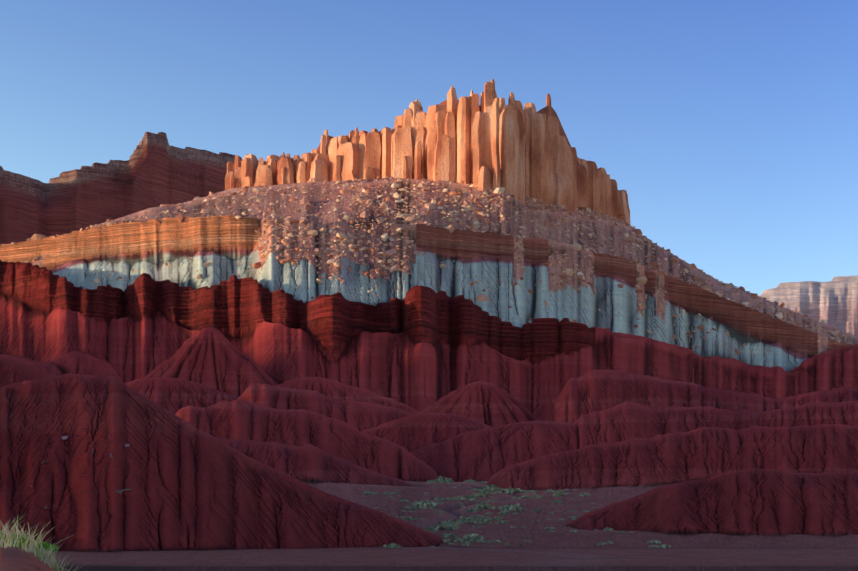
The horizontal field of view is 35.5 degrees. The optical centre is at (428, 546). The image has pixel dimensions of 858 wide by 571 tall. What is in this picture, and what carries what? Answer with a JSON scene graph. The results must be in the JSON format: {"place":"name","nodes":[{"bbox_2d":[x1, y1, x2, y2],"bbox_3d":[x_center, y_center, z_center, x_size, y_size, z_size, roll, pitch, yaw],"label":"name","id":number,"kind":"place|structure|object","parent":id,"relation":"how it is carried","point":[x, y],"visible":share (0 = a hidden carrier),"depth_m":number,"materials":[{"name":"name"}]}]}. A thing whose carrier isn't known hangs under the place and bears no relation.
{"place":"outdoors","nodes":[
{"label":"outdoors","id":0,"kind":"place"},
{"bbox_2d":[0,100,857,570],"bbox_3d":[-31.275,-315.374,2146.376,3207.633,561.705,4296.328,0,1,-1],"label":"terrain","id":1,"kind":"structure","parent":0,"point":[248,418],"depth_m":573.57,"materials":[{"name":"red stone"}]},
{"bbox_2d":[0,536,58,551],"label":"green plant","id":2,"kind":"object","parent":1,"relation":"on","point":[48,546],"visible":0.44,"depth_m":9.23,"materials":[{"name":"green plant"}]},
{"bbox_2d":[0,515,88,570],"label":"grass tuft","id":3,"kind":"object","parent":1,"relation":"on","point":[43,554],"visible":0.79,"depth_m":8.90,"materials":[{"name":"green plant"}]},
{"bbox_2d":[30,436,130,508],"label":"rocks","id":4,"kind":"object","parent":1,"relation":"on","point":[111,456],"visible":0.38,"depth_m":90.38,"materials":[{"name":"stone"}]},
{"bbox_2d":[2,176,850,369],"bbox_3d":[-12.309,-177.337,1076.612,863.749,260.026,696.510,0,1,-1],"label":"boulders","id":5,"kind":"object","parent":1,"relation":"on","point":[509,199],"visible":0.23,"depth_m":843.87,"materials":[{"name":"stone"}]},
{"bbox_2d":[225,79,629,223],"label":"rock formation","id":6,"kind":"structure","parent":1,"relation":"on","point":[494,142],"depth_m":915.02,"materials":[{"name":"orange stone"}]},
{"bbox_2d":[363,475,670,548],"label":"shrubs","id":7,"kind":"object","parent":1,"relation":"on","point":[453,525],"visible":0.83,"depth_m":154.21,"materials":[{"name":"green plant"}]},
{"bbox_2d":[0,0,857,295],"label":"sky","id":8,"kind":"structure","parent":0,"point":[728,128],"materials":[{"name":"blue"}]}
]}

